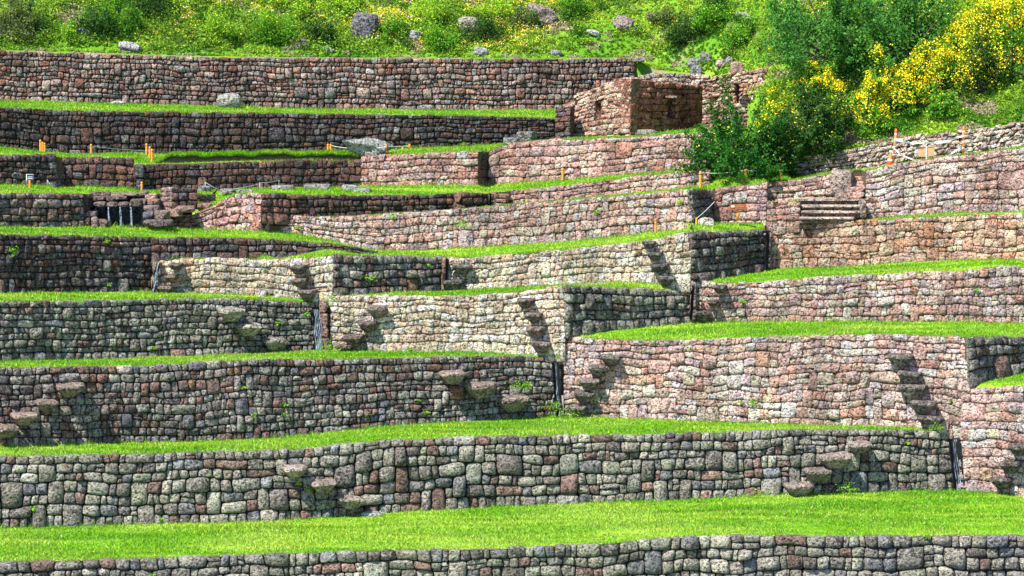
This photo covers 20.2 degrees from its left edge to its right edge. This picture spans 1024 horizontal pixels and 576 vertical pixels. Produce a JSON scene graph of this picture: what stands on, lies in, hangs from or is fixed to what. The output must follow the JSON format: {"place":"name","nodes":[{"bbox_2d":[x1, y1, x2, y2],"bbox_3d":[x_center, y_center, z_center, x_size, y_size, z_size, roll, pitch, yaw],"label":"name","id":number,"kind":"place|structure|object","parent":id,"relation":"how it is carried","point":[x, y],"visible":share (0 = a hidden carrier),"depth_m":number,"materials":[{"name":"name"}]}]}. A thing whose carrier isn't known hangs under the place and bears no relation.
{"place":"outdoors","nodes":[
{"label":"outdoors","id":0,"kind":"place"},
{"bbox_2d":[1,185,214,215],"bbox_3d":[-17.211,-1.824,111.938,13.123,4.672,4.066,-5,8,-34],"label":"terrace ground","id":1,"kind":"structure","parent":0,"point":[205,200],"depth_m":112.48,"materials":[{"name":"plant"}]},
{"bbox_2d":[0,153,56,186],"bbox_3d":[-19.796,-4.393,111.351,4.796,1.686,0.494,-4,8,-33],"label":"terrace wall","id":2,"kind":"structure","parent":1,"relation":"on","point":[15,169],"depth_m":111.93,"materials":[{"name":"stone"}]},
{"bbox_2d":[61,156,133,187],"bbox_3d":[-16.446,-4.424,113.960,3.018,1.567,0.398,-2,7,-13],"label":"terrace wall","id":3,"kind":"structure","parent":1,"relation":"on","point":[86,171],"depth_m":113.90,"materials":[{"name":"stone"}]},
{"bbox_2d":[84,190,211,227],"bbox_3d":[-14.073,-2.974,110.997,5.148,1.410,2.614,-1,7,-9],"label":"fountain","id":4,"kind":"object","parent":1,"relation":"on","point":[145,212],"visible":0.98,"depth_m":111.02,"materials":[{"name":"black stone"}]},
{"bbox_2d":[171,188,197,214],"bbox_3d":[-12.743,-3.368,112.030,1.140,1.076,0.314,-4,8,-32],"label":"terrace wall","id":5,"kind":"structure","parent":1,"relation":"on","point":[184,196],"depth_m":111.97,"materials":[{"name":"stone"}]},
{"bbox_2d":[1,291,310,302],"bbox_3d":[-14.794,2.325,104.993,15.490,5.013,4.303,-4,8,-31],"label":"terrace ground","id":6,"kind":"structure","parent":0,"point":[160,297],"depth_m":106.47,"materials":[{"name":"plant"}]},
{"bbox_2d":[0,234,153,293],"bbox_3d":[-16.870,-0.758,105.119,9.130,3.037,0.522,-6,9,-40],"label":"terrace wall","id":7,"kind":"structure","parent":6,"relation":"on","point":[63,263],"depth_m":105.78,"materials":[{"name":"stone"}]},
{"bbox_2d":[155,256,334,307],"bbox_3d":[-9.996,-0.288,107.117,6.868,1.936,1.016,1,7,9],"label":"terrace wall","id":8,"kind":"structure","parent":6,"relation":"on","point":[306,279],"depth_m":107.17,"materials":[{"name":"stone"}]},
{"bbox_2d":[3,149,359,185],"bbox_3d":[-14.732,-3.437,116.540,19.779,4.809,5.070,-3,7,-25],"label":"terrace ground","id":9,"kind":"structure","parent":0,"point":[58,161],"depth_m":114.51,"materials":[{"name":"plant"}]},
{"bbox_2d":[159,153,357,162],"bbox_3d":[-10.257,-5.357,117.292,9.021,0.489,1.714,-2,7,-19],"label":"grass bank","id":10,"kind":"structure","parent":9,"relation":"on","point":[213,158],"depth_m":116.33,"materials":[{"name":"plant"}]},
{"bbox_2d":[0,107,554,157],"bbox_3d":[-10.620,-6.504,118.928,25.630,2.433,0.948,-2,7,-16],"label":"terrace wall","id":11,"kind":"structure","parent":9,"relation":"on","point":[77,131],"depth_m":118.73,"materials":[{"name":"stone"}]},
{"bbox_2d":[342,138,393,156],"bbox_3d":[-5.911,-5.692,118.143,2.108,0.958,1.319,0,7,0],"label":"boulder","id":12,"kind":"object","parent":9,"relation":"on","point":[360,147],"visible":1,"depth_m":117.69,"materials":[{"name":"stone"}]},
{"bbox_2d":[0,227,375,252],"bbox_3d":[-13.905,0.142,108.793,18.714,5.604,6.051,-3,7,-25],"label":"terrace ground","id":13,"kind":"structure","parent":0,"point":[149,233],"depth_m":109.41,"materials":[{"name":"plant"}]},
{"bbox_2d":[0,192,84,226],"bbox_3d":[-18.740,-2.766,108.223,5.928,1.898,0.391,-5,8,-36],"label":"terrace wall","id":14,"kind":"structure","parent":13,"relation":"on","point":[28,209],"depth_m":108.86,"materials":[{"name":"stone"}]},
{"bbox_2d":[172,192,262,230],"bbox_3d":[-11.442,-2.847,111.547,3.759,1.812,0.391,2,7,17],"label":"terrace wall","id":15,"kind":"structure","parent":13,"relation":"on","point":[242,211],"depth_m":111.31,"materials":[{"name":"stone"}]},
{"bbox_2d":[0,350,542,367],"bbox_3d":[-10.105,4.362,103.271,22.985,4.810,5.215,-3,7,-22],"label":"terrace ground","id":16,"kind":"structure","parent":0,"point":[320,356],"depth_m":104.34,"materials":[{"name":"plant"}]},
{"bbox_2d":[0,298,329,360],"bbox_3d":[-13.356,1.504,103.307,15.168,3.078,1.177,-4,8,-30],"label":"terrace wall","id":17,"kind":"structure","parent":16,"relation":"on","point":[78,330],"depth_m":103.78,"materials":[{"name":"stone"}]},
{"bbox_2d":[312,309,323,350],"bbox_3d":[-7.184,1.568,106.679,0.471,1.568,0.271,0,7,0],"label":"water chute","id":18,"kind":"object","parent":16,"relation":"on","point":[317,328],"visible":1,"depth_m":106.72,"materials":[{"name":"white liquid"}]},
{"bbox_2d":[319,300,329,349],"bbox_3d":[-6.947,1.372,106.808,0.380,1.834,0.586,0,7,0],"label":"stone pier","id":19,"kind":"structure","parent":16,"relation":"on","point":[324,319],"depth_m":106.58,"materials":[{"name":"stone"}]},
{"bbox_2d":[330,286,565,363],"bbox_3d":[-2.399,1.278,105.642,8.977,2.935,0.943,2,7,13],"label":"terrace wall","id":20,"kind":"structure","parent":16,"relation":"on","point":[531,322],"depth_m":105.72,"materials":[{"name":"stone"}]},
{"bbox_2d":[9,142,979,575],"bbox_3d":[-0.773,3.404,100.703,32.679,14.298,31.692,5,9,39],"label":"wall weeds","id":21,"kind":"object","parent":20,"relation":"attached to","point":[329,346],"depth_m":103.93,"materials":[{"name":"green plant"}]},
{"bbox_2d":[1,101,553,118],"bbox_3d":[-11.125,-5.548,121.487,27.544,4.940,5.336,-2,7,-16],"label":"terrace ground","id":22,"kind":"structure","parent":0,"point":[265,110],"depth_m":121.03,"materials":[{"name":"plant"}]},
{"bbox_2d":[216,93,241,107],"bbox_3d":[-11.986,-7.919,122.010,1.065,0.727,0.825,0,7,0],"label":"boulder","id":23,"kind":"object","parent":22,"relation":"on","point":[231,100],"visible":0.97,"depth_m":121.69,"materials":[{"name":"stone"}]},
{"bbox_2d":[0,50,634,109],"bbox_3d":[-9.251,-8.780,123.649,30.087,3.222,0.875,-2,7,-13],"label":"terrace wall","id":24,"kind":"structure","parent":22,"relation":"on","point":[412,84],"depth_m":123.78,"materials":[{"name":"stone"}]},
{"bbox_2d":[260,193,453,226],"bbox_3d":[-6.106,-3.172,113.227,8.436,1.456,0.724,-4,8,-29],"label":"terrace wall","id":25,"kind":"structure","parent":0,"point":[278,209],"depth_m":112.97,"materials":[{"name":"stone"}]},
{"bbox_2d":[192,171,711,232],"bbox_3d":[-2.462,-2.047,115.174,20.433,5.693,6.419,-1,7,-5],"label":"terrace ground","id":26,"kind":"structure","parent":0,"point":[274,228],"depth_m":115.50,"materials":[{"name":"plant"}]},
{"bbox_2d":[133,159,361,190],"bbox_3d":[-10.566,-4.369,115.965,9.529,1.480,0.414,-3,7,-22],"label":"terrace wall","id":27,"kind":"structure","parent":26,"relation":"on","point":[234,175],"depth_m":115.92,"materials":[{"name":"stone"}]},
{"bbox_2d":[360,151,478,185],"bbox_3d":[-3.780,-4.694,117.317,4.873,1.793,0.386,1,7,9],"label":"terrace wall","id":28,"kind":"structure","parent":26,"relation":"on","point":[455,168],"depth_m":117.20,"materials":[{"name":"stone"}]},
{"bbox_2d":[459,192,486,208],"bbox_3d":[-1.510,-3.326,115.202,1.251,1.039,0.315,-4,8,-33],"label":"terrace wall","id":29,"kind":"structure","parent":26,"relation":"on","point":[467,200],"depth_m":115.11,"materials":[{"name":"stone"}]},
{"bbox_2d":[488,131,709,183],"bbox_3d":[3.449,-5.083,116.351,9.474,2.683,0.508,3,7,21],"label":"terrace wall","id":30,"kind":"structure","parent":26,"relation":"on","point":[539,160],"depth_m":116.44,"materials":[{"name":"stone"}]},
{"bbox_2d":[0,416,918,456],"bbox_3d":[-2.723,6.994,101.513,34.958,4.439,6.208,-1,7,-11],"label":"terrace ground","id":31,"kind":"structure","parent":0,"point":[202,450],"depth_m":100.19,"materials":[{"name":"plant"}]},
{"bbox_2d":[0,355,560,445],"bbox_3d":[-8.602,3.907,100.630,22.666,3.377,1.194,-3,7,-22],"label":"terrace wall","id":32,"kind":"structure","parent":31,"relation":"on","point":[196,401],"depth_m":100.70,"materials":[{"name":"stone"}]},
{"bbox_2d":[552,361,561,415],"bbox_3d":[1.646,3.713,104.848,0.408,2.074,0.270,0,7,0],"label":"water chute","id":33,"kind":"object","parent":32,"relation":"attached to","point":[556,380],"visible":1,"depth_m":104.86,"materials":[{"name":"black stone"}]},
{"bbox_2d":[563,334,972,441],"bbox_3d":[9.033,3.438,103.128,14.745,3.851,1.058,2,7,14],"label":"terrace wall","id":34,"kind":"structure","parent":31,"relation":"on","point":[885,380],"depth_m":103.23,"materials":[{"name":"stone"}]},
{"bbox_2d":[261,225,689,329],"bbox_3d":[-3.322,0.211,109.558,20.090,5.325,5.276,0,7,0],"label":"terrace ground","id":35,"kind":"structure","parent":0,"point":[510,251],"depth_m":109.85,"materials":[{"name":"plant"}]},
{"bbox_2d":[151,237,372,270],"bbox_3d":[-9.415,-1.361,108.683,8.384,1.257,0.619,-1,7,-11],"label":"terrace wall","id":36,"kind":"structure","parent":35,"relation":"on","point":[165,249],"depth_m":108.53,"materials":[{"name":"stone"}]},
{"bbox_2d":[281,188,693,250],"bbox_3d":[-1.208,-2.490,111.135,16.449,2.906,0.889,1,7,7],"label":"terrace wall","id":37,"kind":"structure","parent":35,"relation":"on","point":[557,221],"depth_m":111.16,"materials":[{"name":"stone"}]},
{"bbox_2d":[0,490,1023,560],"bbox_3d":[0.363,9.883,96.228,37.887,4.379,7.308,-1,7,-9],"label":"terrace ground","id":38,"kind":"structure","parent":0,"point":[588,534],"depth_m":95.58,"materials":[{"name":"plant"}]},
{"bbox_2d":[0,428,951,527],"bbox_3d":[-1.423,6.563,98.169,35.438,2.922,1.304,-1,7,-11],"label":"terrace wall","id":39,"kind":"structure","parent":38,"relation":"on","point":[358,478],"depth_m":98.22,"materials":[{"name":"stone"}]},
{"bbox_2d":[958,385,1023,495],"bbox_3d":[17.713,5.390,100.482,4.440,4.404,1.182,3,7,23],"label":"terrace wall","id":40,"kind":"structure","parent":38,"relation":"on","point":[992,452],"depth_m":101.03,"materials":[{"name":"stone"}]},
{"bbox_2d":[949,439,963,490],"bbox_3d":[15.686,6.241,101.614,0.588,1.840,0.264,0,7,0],"label":"water chute","id":41,"kind":"object","parent":40,"relation":"attached to","point":[955,452],"visible":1,"depth_m":101.64,"materials":[{"name":"black stone"}]},
{"bbox_2d":[0,534,1023,575],"bbox_3d":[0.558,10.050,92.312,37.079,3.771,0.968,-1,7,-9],"label":"terrace wall","id":42,"kind":"structure","parent":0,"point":[803,555],"depth_m":92.93,"materials":[{"name":"stone"}]},
{"bbox_2d":[0,0,1023,158],"bbox_3d":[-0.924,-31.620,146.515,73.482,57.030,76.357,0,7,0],"label":"hillside","id":43,"kind":"structure","parent":0,"point":[642,68],"depth_m":126.47,"materials":[{"name":"plant"}]},
{"bbox_2d":[0,0,49,41],"bbox_3d":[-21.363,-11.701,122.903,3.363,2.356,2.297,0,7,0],"label":"shrub","id":44,"kind":"object","parent":43,"relation":"on","point":[5,18],"visible":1,"depth_m":122.53,"materials":[{"name":"green plant"}]},
{"bbox_2d":[52,18,83,44],"bbox_3d":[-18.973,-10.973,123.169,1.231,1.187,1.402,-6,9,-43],"label":"shrub","id":45,"kind":"object","parent":43,"relation":"on","point":[68,32],"visible":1,"depth_m":122.93,"materials":[{"name":"green plant"}]},
{"bbox_2d":[66,0,127,36],"bbox_3d":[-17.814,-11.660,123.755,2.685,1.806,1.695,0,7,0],"label":"shrub","id":46,"kind":"object","parent":43,"relation":"on","point":[95,25],"visible":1,"depth_m":123.48,"materials":[{"name":"green plant"}]},
{"bbox_2d":[84,0,153,36],"bbox_3d":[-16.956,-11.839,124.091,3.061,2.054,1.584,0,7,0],"label":"shrub","id":47,"kind":"object","parent":43,"relation":"on","point":[134,13],"visible":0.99,"depth_m":123.94,"materials":[{"name":"green plant"}]},
{"bbox_2d":[123,0,171,18],"bbox_3d":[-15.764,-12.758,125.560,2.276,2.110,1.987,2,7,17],"label":"shrub","id":48,"kind":"object","parent":43,"relation":"on","point":[154,4],"visible":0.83,"depth_m":125.08,"materials":[{"name":"green plant"}]},
{"bbox_2d":[180,5,238,41],"bbox_3d":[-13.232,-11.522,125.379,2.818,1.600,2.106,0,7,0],"label":"shrub","id":49,"kind":"object","parent":43,"relation":"on","point":[229,30],"visible":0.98,"depth_m":124.84,"materials":[{"name":"green plant"}]},
{"bbox_2d":[247,3,300,45],"bbox_3d":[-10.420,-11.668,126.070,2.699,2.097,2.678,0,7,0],"label":"shrub","id":50,"kind":"object","parent":43,"relation":"on","point":[267,21],"visible":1,"depth_m":125.40,"materials":[{"name":"green plant"}]},
{"bbox_2d":[266,0,337,16],"bbox_3d":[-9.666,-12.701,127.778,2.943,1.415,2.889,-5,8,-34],"label":"shrub","id":51,"kind":"object","parent":43,"relation":"on","point":[302,6],"visible":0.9,"depth_m":127.40,"materials":[{"name":"green plant"}]},
{"bbox_2d":[300,19,336,44],"bbox_3d":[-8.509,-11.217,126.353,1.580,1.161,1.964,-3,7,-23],"label":"shrub","id":52,"kind":"object","parent":43,"relation":"on","point":[317,31],"visible":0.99,"depth_m":125.93,"materials":[{"name":"green plant"}]},
{"bbox_2d":[350,12,377,40],"bbox_3d":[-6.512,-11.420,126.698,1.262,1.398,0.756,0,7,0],"label":"boulder","id":53,"kind":"object","parent":43,"relation":"on","point":[366,24],"visible":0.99,"depth_m":126.39,"materials":[{"name":"stone"}]},
{"bbox_2d":[378,11,409,41],"bbox_3d":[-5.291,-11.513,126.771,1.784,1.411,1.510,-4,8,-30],"label":"shrub","id":54,"kind":"object","parent":43,"relation":"on","point":[391,26],"visible":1,"depth_m":126.61,"materials":[{"name":"green plant"}]},
{"bbox_2d":[402,0,455,24],"bbox_3d":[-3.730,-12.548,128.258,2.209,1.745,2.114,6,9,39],"label":"shrub","id":55,"kind":"object","parent":43,"relation":"on","point":[417,10],"visible":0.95,"depth_m":128.01,"materials":[{"name":"green plant"}]},
{"bbox_2d":[422,16,465,52],"bbox_3d":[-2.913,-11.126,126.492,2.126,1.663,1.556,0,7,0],"label":"shrub","id":56,"kind":"object","parent":43,"relation":"on","point":[438,41],"visible":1,"depth_m":126.33,"materials":[{"name":"green plant"}]},
{"bbox_2d":[456,13,519,45],"bbox_3d":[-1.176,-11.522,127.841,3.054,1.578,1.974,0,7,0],"label":"shrub","id":57,"kind":"object","parent":43,"relation":"on","point":[487,27],"visible":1,"depth_m":127.42,"materials":[{"name":"green plant"}]},
{"bbox_2d":[458,0,519,18],"bbox_3d":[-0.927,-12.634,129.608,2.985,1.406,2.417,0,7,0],"label":"shrub","id":58,"kind":"object","parent":43,"relation":"on","point":[499,8],"visible":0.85,"depth_m":129.12,"materials":[{"name":"green plant"}]},
{"bbox_2d":[0,0,1023,155],"bbox_3d":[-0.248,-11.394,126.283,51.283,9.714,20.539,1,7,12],"label":"ground cover","id":59,"kind":"object","parent":43,"relation":"on","point":[1010,96],"visible":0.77,"depth_m":125.42,"materials":[{"name":"green plant"}]},
{"bbox_2d":[505,0,541,32],"bbox_3d":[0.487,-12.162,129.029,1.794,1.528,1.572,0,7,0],"label":"shrub","id":60,"kind":"object","parent":43,"relation":"on","point":[532,15],"visible":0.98,"depth_m":128.74,"materials":[{"name":"green plant"}]},
{"bbox_2d":[523,3,558,25],"bbox_3d":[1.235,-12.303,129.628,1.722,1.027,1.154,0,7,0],"label":"boulder","id":61,"kind":"object","parent":43,"relation":"on","point":[548,15],"visible":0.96,"depth_m":129.19,"materials":[{"name":"stone"}]},
{"bbox_2d":[533,0,597,19],"bbox_3d":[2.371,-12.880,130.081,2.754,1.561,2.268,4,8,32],"label":"shrub","id":62,"kind":"object","parent":43,"relation":"on","point":[570,4],"visible":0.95,"depth_m":129.68,"materials":[{"name":"green plant"}]},
{"bbox_2d":[127,0,1011,109],"bbox_3d":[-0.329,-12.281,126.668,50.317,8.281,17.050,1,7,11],"label":"wildflowers","id":63,"kind":"object","parent":43,"relation":"on","point":[379,8],"visible":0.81,"depth_m":127.57,"materials":[{"name":"yellow plant"}]},
{"bbox_2d":[647,4,682,23],"bbox_3d":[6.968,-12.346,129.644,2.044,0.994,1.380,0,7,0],"label":"shrub","id":64,"kind":"object","parent":43,"relation":"on","point":[666,13],"visible":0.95,"depth_m":129.39,"materials":[{"name":"green plant"}]},
{"bbox_2d":[656,9,707,43],"bbox_3d":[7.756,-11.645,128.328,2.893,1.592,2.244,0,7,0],"label":"shrub","id":65,"kind":"object","parent":43,"relation":"on","point":[679,35],"visible":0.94,"depth_m":127.85,"materials":[{"name":"green plant"}]},
{"bbox_2d":[690,0,737,31],"bbox_3d":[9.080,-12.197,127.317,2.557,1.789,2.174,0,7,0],"label":"shrub","id":66,"kind":"object","parent":43,"relation":"on","point":[706,15],"visible":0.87,"depth_m":126.85,"materials":[{"name":"green plant"}]},
{"bbox_2d":[713,5,757,47],"bbox_3d":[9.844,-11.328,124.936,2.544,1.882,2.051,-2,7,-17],"label":"shrub","id":67,"kind":"object","parent":43,"relation":"on","point":[731,37],"visible":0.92,"depth_m":124.79,"materials":[{"name":"green plant"}]},
{"bbox_2d":[748,75,792,132],"bbox_3d":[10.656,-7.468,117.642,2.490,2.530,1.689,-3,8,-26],"label":"shrub","id":68,"kind":"object","parent":43,"relation":"on","point":[770,104],"visible":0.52,"depth_m":117.38,"materials":[{"name":"yellow plant"}]},
{"bbox_2d":[738,100,812,177],"bbox_3d":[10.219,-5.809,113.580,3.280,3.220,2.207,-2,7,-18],"label":"shrub","id":69,"kind":"object","parent":43,"relation":"on","point":[788,157],"visible":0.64,"depth_m":113.36,"materials":[{"name":"green plant"}]},
{"bbox_2d":[761,0,826,53],"bbox_3d":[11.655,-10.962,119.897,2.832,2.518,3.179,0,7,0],"label":"shrub","id":70,"kind":"object","parent":43,"relation":"on","point":[788,9],"visible":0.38,"depth_m":120.04,"materials":[{"name":"green plant"}]},
{"bbox_2d":[781,74,858,161],"bbox_3d":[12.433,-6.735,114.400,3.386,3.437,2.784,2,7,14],"label":"shrub","id":71,"kind":"object","parent":43,"relation":"on","point":[818,116],"visible":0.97,"depth_m":114.05,"materials":[{"name":"green plant"}]},
{"bbox_2d":[789,57,851,96],"bbox_3d":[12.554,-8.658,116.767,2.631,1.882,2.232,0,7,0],"label":"shrub","id":72,"kind":"object","parent":43,"relation":"on","point":[821,72],"visible":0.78,"depth_m":116.55,"materials":[{"name":"yellow plant"}]},
{"bbox_2d":[753,0,893,77],"bbox_3d":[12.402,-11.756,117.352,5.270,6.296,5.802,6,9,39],"label":"shrub","id":73,"kind":"object","parent":43,"relation":"on","point":[841,15],"visible":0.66,"depth_m":116.93,"materials":[{"name":"green plant"}]},
{"bbox_2d":[825,60,908,138],"bbox_3d":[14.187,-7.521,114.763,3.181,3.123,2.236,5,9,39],"label":"shrub","id":74,"kind":"object","parent":43,"relation":"on","point":[869,105],"visible":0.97,"depth_m":114.38,"materials":[{"name":"yellow plant"}]},
{"bbox_2d":[817,0,966,75],"bbox_3d":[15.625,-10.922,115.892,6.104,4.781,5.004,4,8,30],"label":"shrub","id":75,"kind":"object","parent":43,"relation":"on","point":[888,35],"visible":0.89,"depth_m":115.88,"materials":[{"name":"green plant"}]},
{"bbox_2d":[863,33,945,115],"bbox_3d":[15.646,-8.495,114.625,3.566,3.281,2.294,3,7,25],"label":"shrub","id":76,"kind":"object","parent":43,"relation":"on","point":[895,79],"visible":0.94,"depth_m":114.30,"materials":[{"name":"yellow plant"}]},
{"bbox_2d":[888,24,974,99],"bbox_3d":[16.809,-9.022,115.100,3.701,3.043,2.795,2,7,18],"label":"shrub","id":77,"kind":"object","parent":43,"relation":"on","point":[944,65],"visible":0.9,"depth_m":114.56,"materials":[{"name":"yellow plant"}]},
{"bbox_2d":[922,81,970,118],"bbox_3d":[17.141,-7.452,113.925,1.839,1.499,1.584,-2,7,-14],"label":"shrub","id":78,"kind":"object","parent":43,"relation":"on","point":[940,108],"visible":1,"depth_m":113.69,"materials":[{"name":"green plant"}]},
{"bbox_2d":[932,0,1020,67],"bbox_3d":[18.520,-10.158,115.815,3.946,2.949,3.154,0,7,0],"label":"shrub","id":79,"kind":"object","parent":43,"relation":"on","point":[958,43],"visible":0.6,"depth_m":115.32,"materials":[{"name":"yellow plant"}]},
{"bbox_2d":[954,17,1015,101],"bbox_3d":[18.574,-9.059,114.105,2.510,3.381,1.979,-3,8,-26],"label":"shrub","id":80,"kind":"object","parent":43,"relation":"on","point":[980,64],"visible":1,"depth_m":113.85,"materials":[{"name":"green plant"}]},
{"bbox_2d":[947,0,1023,45],"bbox_3d":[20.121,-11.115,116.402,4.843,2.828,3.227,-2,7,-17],"label":"shrub","id":81,"kind":"object","parent":43,"relation":"on","point":[991,6],"visible":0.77,"depth_m":115.75,"materials":[{"name":"yellow plant"}]},
{"bbox_2d":[962,0,1023,78],"bbox_3d":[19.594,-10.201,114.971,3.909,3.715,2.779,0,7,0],"label":"shrub","id":82,"kind":"object","parent":43,"relation":"on","point":[1012,36],"visible":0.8,"depth_m":114.70,"materials":[{"name":"yellow plant"}]},
{"bbox_2d":[370,283,675,394],"bbox_3d":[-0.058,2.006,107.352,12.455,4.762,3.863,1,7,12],"label":"terrace ground","id":83,"kind":"structure","parent":0,"point":[562,369],"depth_m":106.57,"materials":[{"name":"plant"}]},
{"bbox_2d":[330,254,446,296],"bbox_3d":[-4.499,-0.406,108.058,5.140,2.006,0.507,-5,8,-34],"label":"terrace wall","id":84,"kind":"structure","parent":83,"relation":"on","point":[403,273],"depth_m":107.82,"materials":[{"name":"stone"}]},
{"bbox_2d":[443,232,690,294],"bbox_3d":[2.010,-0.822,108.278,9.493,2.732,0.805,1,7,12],"label":"terrace wall","id":85,"kind":"structure","parent":83,"relation":"on","point":[666,261],"depth_m":108.19,"materials":[{"name":"stone"}]},
{"bbox_2d":[691,224,764,231],"bbox_3d":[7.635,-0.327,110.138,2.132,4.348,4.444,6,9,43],"label":"terrace ground","id":86,"kind":"structure","parent":0,"point":[746,228],"depth_m":109.81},
{"bbox_2d":[710,182,767,229],"bbox_3d":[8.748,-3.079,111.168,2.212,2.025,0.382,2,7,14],"label":"terrace wall","id":87,"kind":"structure","parent":86,"relation":"on","point":[754,198],"depth_m":111.07,"materials":[{"name":"stone"}]},
{"bbox_2d":[650,171,865,229],"bbox_3d":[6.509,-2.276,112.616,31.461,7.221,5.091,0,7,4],"label":"terrace ground","id":88,"kind":"structure","parent":0,"point":[860,173],"depth_m":111.57,"materials":[{"name":"plant"}]},
{"bbox_2d":[511,169,710,202],"bbox_3d":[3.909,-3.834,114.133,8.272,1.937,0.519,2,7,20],"label":"terrace wall","id":89,"kind":"structure","parent":88,"relation":"on","point":[639,183],"depth_m":114.14,"materials":[{"name":"stone"}]},
{"bbox_2d":[687,189,712,222],"bbox_3d":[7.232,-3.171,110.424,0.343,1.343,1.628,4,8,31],"label":"terrace wall","id":90,"kind":"structure","parent":88,"relation":"on","point":[702,204],"depth_m":110.30,"materials":[{"name":"stone"}]},
{"bbox_2d":[670,76,796,186],"bbox_3d":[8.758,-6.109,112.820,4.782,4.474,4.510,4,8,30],"label":"shrub","id":91,"kind":"object","parent":88,"relation":"on","point":[727,157],"visible":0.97,"depth_m":112.60,"materials":[{"name":"green plant"}]},
{"bbox_2d":[767,174,832,200],"bbox_3d":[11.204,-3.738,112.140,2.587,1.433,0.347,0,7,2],"label":"terrace wall","id":92,"kind":"structure","parent":88,"relation":"on","point":[816,186],"depth_m":112.08,"materials":[{"name":"stone"}]},
{"bbox_2d":[789,121,1023,176],"bbox_3d":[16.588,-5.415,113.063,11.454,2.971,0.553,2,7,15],"label":"terrace wall","id":93,"kind":"structure","parent":88,"relation":"on","point":[1010,134],"depth_m":113.28,"materials":[{"name":"stone"}]},
{"bbox_2d":[580,322,1023,379],"bbox_3d":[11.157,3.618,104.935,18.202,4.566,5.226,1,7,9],"label":"terrace ground","id":94,"kind":"structure","parent":0,"point":[719,324],"depth_m":105.18,"materials":[{"name":"plant"}]},
{"bbox_2d":[561,285,690,340],"bbox_3d":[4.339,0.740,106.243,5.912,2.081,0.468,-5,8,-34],"label":"terrace wall","id":95,"kind":"structure","parent":94,"relation":"on","point":[588,310],"depth_m":105.97,"materials":[{"name":"stone"}]},
{"bbox_2d":[691,266,1023,323],"bbox_3d":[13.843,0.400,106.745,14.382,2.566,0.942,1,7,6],"label":"terrace wall","id":96,"kind":"structure","parent":94,"relation":"on","point":[930,296],"depth_m":106.67,"materials":[{"name":"stone"}]},
{"bbox_2d":[966,335,1023,391],"bbox_3d":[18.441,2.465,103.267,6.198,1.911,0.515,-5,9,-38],"label":"terrace wall","id":97,"kind":"structure","parent":94,"relation":"on","point":[994,357],"depth_m":102.02,"materials":[{"name":"stone"}]},
{"bbox_2d":[712,260,1023,282],"bbox_3d":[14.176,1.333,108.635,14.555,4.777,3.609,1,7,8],"label":"terrace ground","id":98,"kind":"structure","parent":0,"point":[865,271],"depth_m":108.30,"materials":[{"name":"plant"}]},
{"bbox_2d":[686,229,772,285],"bbox_3d":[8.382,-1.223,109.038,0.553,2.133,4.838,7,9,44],"label":"terrace wall","id":99,"kind":"structure","parent":98,"relation":"on","point":[714,255],"depth_m":108.64,"materials":[{"name":"stone"}]},
{"bbox_2d":[771,213,1023,268],"bbox_3d":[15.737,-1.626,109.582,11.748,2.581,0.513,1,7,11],"label":"terrace wall","id":100,"kind":"structure","parent":98,"relation":"on","point":[877,241],"depth_m":109.62,"materials":[{"name":"stone"}]},
{"bbox_2d":[865,212,1023,220],"bbox_3d":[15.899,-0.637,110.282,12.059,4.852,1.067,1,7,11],"label":"terrace ground","id":101,"kind":"structure","parent":0,"point":[961,214],"depth_m":109.75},
{"bbox_2d":[766,200,800,236],"bbox_3d":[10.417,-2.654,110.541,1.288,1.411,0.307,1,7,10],"label":"terrace wall","id":102,"kind":"structure","parent":101,"relation":"on","point":[783,216],"depth_m":110.47,"materials":[{"name":"stone"}]},
{"bbox_2d":[794,197,866,223],"bbox_3d":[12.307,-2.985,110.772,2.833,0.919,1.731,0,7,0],"label":"stone stair","id":103,"kind":"object","parent":101,"relation":"on","point":[817,210],"visible":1,"depth_m":110.42,"materials":[{"name":"stone"}]},
{"bbox_2d":[834,193,852,198],"bbox_3d":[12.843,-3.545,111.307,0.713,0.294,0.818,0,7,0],"label":"cut block","id":104,"kind":"structure","parent":103,"relation":"on","point":[842,196],"depth_m":110.91,"materials":[{"name":"stone"}]},
{"bbox_2d":[830,170,853,194],"bbox_3d":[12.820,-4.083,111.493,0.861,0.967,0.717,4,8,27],"label":"cut block","id":105,"kind":"structure","parent":104,"relation":"on","point":[842,181],"depth_m":111.20,"materials":[{"name":"stone"}]},
{"bbox_2d":[865,147,1023,218],"bbox_3d":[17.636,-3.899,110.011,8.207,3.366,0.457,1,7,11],"label":"terrace wall","id":106,"kind":"structure","parent":101,"relation":"on","point":[990,181],"depth_m":110.14,"materials":[{"name":"stone"}]},
{"bbox_3d":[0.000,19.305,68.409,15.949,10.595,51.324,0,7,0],"label":"ground","id":107,"kind":"structure","parent":0,"visible":0},
{"bbox_2d":[0,99,1023,561],"bbox_3d":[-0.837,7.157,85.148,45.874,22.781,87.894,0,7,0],"label":"grass","id":108,"kind":"structure","parent":107,"relation":"on","point":[128,549],"depth_m":101.15,"materials":[{"name":"plant"}]},
{"bbox_3d":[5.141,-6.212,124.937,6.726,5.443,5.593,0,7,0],"label":"terrace ground","id":109,"kind":"structure","parent":0,"visible":0},
{"bbox_2d":[555,73,709,138],"bbox_3d":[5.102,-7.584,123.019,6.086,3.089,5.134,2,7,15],"label":"ruined house","id":110,"kind":"structure","parent":109,"relation":"on","point":[629,106],"depth_m":121.69,"materials":[{"name":"stone"}]},
{"bbox_3d":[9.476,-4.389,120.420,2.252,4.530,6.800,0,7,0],"label":"terrace ground","id":111,"kind":"structure","parent":0,"visible":0},
{"bbox_2d":[702,68,768,128],"bbox_3d":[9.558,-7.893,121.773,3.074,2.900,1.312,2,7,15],"label":"ruined wall","id":112,"kind":"structure","parent":111,"relation":"on","point":[740,82],"depth_m":121.84,"materials":[{"name":"stone"}]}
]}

